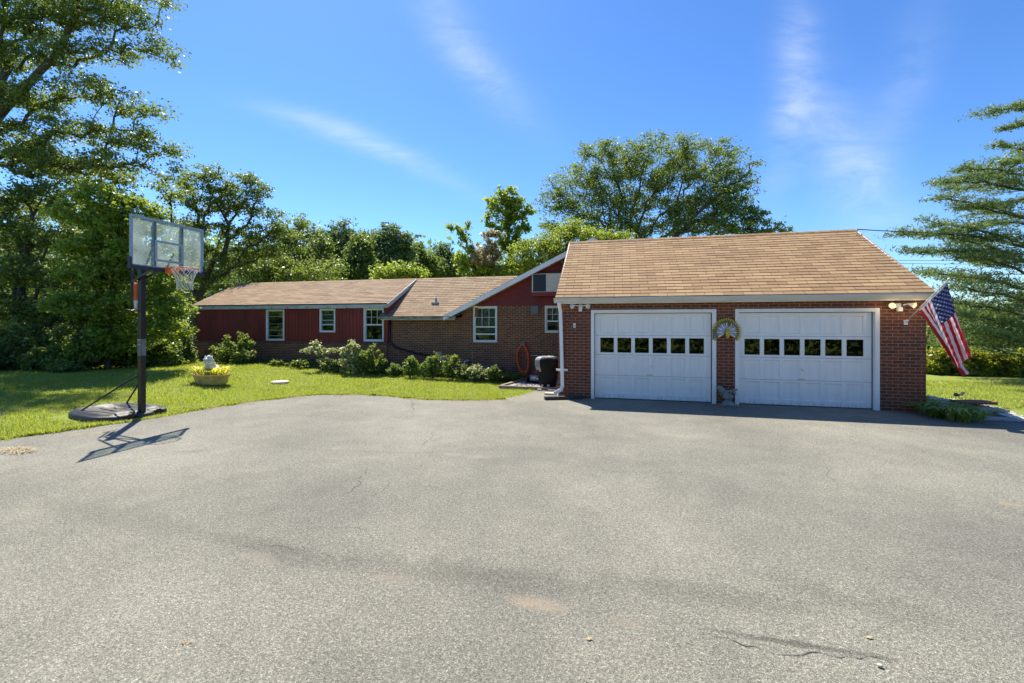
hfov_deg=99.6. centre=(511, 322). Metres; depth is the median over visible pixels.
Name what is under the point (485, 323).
window
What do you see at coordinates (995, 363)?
hedge shrub
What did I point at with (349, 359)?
shrub
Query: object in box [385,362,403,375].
perennial
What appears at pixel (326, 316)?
window
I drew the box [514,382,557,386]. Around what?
gravel stones
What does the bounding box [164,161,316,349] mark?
oak tree
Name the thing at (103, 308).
maple tree
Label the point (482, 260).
maple tree
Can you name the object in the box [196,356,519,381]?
ground cover
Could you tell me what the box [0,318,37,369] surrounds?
undergrowth shrub
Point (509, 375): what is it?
ornamental grass
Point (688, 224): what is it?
locust tree
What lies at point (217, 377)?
planter
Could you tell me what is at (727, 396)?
winged statue
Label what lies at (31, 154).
oak tree
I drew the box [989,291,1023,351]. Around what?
evergreen tree
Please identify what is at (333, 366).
perennial
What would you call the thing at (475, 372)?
perennial
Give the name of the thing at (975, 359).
hedge shrub
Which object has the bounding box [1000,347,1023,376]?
hedge shrub
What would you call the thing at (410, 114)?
sky
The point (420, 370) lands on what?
perennial
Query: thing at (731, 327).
peacock ornament
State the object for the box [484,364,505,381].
perennial
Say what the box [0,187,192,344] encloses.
ash tree
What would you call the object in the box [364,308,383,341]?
window
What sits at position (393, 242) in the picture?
ash tree
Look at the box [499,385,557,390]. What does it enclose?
landscape timber
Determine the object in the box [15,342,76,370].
undergrowth shrub
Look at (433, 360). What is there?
perennial
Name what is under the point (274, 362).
perennial
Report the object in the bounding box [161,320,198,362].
undergrowth shrub
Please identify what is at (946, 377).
lawn
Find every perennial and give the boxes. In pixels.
[267,359,288,364]
[288,358,309,367]
[322,359,340,371]
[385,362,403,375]
[402,355,418,377]
[413,361,432,377]
[423,351,445,378]
[441,354,460,378]
[456,364,469,380]
[461,363,489,381]
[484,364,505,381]
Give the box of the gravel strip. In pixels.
[928,397,1023,420]
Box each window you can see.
[266,309,283,340]
[319,309,334,331]
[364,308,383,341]
[473,306,496,341]
[545,306,557,332]
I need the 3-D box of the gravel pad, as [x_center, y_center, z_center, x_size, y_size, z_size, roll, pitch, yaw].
[0.877,1.900,13.849,1.804,0.001,2.443,0,0,14]
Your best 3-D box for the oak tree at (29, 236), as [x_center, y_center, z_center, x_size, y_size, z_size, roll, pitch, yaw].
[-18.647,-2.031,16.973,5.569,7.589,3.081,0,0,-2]
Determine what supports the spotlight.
on the lawn at (946, 377)
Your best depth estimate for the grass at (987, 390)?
12.22 m
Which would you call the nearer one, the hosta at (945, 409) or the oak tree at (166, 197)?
the hosta at (945, 409)
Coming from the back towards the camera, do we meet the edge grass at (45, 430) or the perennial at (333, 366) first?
the perennial at (333, 366)
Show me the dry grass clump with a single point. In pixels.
(11, 451)
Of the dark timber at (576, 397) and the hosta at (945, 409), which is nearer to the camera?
the hosta at (945, 409)
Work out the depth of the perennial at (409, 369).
14.55 m
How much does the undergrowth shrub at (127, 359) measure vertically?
2.226 m
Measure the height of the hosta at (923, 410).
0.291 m
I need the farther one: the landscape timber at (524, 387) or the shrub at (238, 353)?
the shrub at (238, 353)
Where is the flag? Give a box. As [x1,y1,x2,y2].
[904,278,971,375]
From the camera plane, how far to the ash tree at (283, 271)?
29.34 m
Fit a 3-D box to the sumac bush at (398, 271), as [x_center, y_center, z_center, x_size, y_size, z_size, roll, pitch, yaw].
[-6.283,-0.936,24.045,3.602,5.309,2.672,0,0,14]
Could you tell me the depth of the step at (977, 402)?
9.86 m
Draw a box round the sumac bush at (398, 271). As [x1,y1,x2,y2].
[368,257,431,279]
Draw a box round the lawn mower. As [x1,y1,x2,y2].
[526,355,541,382]
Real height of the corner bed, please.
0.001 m
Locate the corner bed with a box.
[978,413,1023,422]
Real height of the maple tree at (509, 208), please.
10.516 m
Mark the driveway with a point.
(472, 542)
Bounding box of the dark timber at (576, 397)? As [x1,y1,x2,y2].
[544,395,582,399]
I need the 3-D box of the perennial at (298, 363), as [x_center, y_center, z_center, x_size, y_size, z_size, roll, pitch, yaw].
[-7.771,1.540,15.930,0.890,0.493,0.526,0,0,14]
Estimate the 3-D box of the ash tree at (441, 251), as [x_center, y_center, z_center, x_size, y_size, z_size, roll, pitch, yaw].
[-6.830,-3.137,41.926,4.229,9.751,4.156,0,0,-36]
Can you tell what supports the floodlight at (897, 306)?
attached to the house
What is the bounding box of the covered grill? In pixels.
[535,356,557,386]
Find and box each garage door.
[591,309,715,403]
[735,308,879,410]
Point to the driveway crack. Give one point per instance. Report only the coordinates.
(809, 652)
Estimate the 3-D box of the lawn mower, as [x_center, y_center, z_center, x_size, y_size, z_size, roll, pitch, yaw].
[0.791,1.476,13.817,0.600,0.845,0.703,0,0,14]
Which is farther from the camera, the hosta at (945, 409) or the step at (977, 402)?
the step at (977, 402)
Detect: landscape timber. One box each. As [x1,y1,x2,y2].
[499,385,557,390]
[501,378,525,384]
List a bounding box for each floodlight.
[570,304,589,311]
[889,303,916,310]
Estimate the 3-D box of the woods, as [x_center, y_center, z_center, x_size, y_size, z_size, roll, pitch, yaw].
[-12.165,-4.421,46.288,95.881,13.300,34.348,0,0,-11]
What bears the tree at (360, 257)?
on the lawn at (946, 377)
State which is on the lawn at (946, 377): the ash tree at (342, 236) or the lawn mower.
the ash tree at (342, 236)
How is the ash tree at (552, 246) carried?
on the lawn at (946, 377)
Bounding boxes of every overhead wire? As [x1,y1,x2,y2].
[858,229,1020,234]
[896,260,952,260]
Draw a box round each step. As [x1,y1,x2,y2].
[950,400,997,404]
[971,407,1009,412]
[973,416,1023,422]
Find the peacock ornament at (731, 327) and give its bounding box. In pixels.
[711,318,741,340]
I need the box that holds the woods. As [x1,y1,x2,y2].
[0,219,544,333]
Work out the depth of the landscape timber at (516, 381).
13.68 m
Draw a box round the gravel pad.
[510,378,557,386]
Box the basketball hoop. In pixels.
[68,213,204,422]
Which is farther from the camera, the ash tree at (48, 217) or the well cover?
the ash tree at (48, 217)
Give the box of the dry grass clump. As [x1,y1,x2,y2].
[0,446,33,453]
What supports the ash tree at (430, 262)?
on the lawn at (946, 377)
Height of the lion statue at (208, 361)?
0.642 m
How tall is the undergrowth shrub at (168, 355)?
1.642 m
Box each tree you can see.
[0,0,196,189]
[0,170,94,349]
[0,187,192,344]
[31,178,201,369]
[33,146,198,346]
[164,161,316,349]
[216,246,352,284]
[267,213,340,280]
[311,216,379,279]
[330,230,382,279]
[366,220,421,267]
[409,239,449,277]
[429,240,464,277]
[443,220,513,276]
[480,184,536,271]
[500,215,635,275]
[533,129,767,238]
[658,154,765,236]
[701,200,793,235]
[873,98,1023,359]
[926,300,1023,350]
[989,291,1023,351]
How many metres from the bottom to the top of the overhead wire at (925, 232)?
2.284 m
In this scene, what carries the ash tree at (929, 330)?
on the lawn at (946, 377)
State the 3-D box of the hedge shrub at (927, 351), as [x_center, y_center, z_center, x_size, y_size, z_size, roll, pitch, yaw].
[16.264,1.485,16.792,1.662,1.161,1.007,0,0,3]
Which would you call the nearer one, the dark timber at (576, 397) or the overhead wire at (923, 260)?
the dark timber at (576, 397)
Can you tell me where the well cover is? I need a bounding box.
[271,380,288,384]
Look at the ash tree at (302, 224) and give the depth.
33.37 m
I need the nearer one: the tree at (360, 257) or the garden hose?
the garden hose
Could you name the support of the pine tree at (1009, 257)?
on the lawn at (946, 377)
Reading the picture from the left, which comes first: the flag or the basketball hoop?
the basketball hoop
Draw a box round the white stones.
[928,395,1023,419]
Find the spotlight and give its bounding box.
[953,392,964,396]
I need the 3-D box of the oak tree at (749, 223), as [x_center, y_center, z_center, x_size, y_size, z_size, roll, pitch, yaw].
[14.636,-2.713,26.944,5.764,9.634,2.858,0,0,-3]
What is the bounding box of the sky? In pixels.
[0,0,1023,321]
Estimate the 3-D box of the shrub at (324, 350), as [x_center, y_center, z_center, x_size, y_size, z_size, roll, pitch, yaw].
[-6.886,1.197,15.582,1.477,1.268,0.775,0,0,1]
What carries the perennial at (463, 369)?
on the lawn at (946, 377)
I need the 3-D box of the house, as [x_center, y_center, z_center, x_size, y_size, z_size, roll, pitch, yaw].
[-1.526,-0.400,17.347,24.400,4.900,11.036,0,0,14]
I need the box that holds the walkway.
[929,400,984,406]
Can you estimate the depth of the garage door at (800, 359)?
10.08 m
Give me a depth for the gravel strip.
9.16 m
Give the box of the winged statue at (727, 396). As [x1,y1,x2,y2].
[716,386,738,406]
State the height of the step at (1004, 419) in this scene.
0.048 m
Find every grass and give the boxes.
[0,390,505,439]
[498,371,528,381]
[926,379,1023,410]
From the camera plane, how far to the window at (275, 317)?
17.73 m
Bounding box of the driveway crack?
[698,631,906,663]
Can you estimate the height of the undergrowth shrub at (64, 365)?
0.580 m
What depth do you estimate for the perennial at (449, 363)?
14.27 m
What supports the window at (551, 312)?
in the house
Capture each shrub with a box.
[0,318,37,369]
[3,314,59,355]
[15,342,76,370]
[45,359,87,372]
[49,315,116,368]
[92,311,154,368]
[136,328,189,366]
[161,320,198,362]
[209,331,257,363]
[299,339,339,369]
[337,339,361,372]
[356,343,387,373]
[926,346,956,374]
[926,347,936,369]
[945,346,992,374]
[972,351,1020,375]
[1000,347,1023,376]
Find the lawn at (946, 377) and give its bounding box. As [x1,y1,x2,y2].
[0,323,1023,435]
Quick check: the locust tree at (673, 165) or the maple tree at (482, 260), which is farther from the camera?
the locust tree at (673, 165)
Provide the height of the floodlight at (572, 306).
0.185 m
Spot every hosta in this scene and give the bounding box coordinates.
[894,399,973,416]
[912,402,1000,419]
[917,403,1011,422]
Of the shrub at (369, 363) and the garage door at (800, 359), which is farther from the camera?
the shrub at (369, 363)
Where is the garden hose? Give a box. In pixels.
[516,342,529,375]
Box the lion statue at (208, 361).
[203,355,219,374]
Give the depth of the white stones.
9.26 m
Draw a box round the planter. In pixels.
[183,365,236,385]
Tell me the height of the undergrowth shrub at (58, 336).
2.149 m
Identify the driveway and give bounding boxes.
[0,390,1023,682]
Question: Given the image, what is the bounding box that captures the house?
[191,229,935,411]
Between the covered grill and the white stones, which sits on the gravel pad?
the covered grill
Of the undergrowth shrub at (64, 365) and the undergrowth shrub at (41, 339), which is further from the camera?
the undergrowth shrub at (41, 339)
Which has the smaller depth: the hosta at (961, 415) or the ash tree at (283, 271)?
the hosta at (961, 415)
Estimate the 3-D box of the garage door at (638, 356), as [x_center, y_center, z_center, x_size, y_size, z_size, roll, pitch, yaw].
[3.498,0.807,10.859,2.978,2.287,0.156,0,0,14]
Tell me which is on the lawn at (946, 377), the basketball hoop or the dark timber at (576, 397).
the basketball hoop
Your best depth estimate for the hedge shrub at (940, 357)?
16.23 m
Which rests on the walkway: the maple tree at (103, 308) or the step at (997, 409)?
the step at (997, 409)

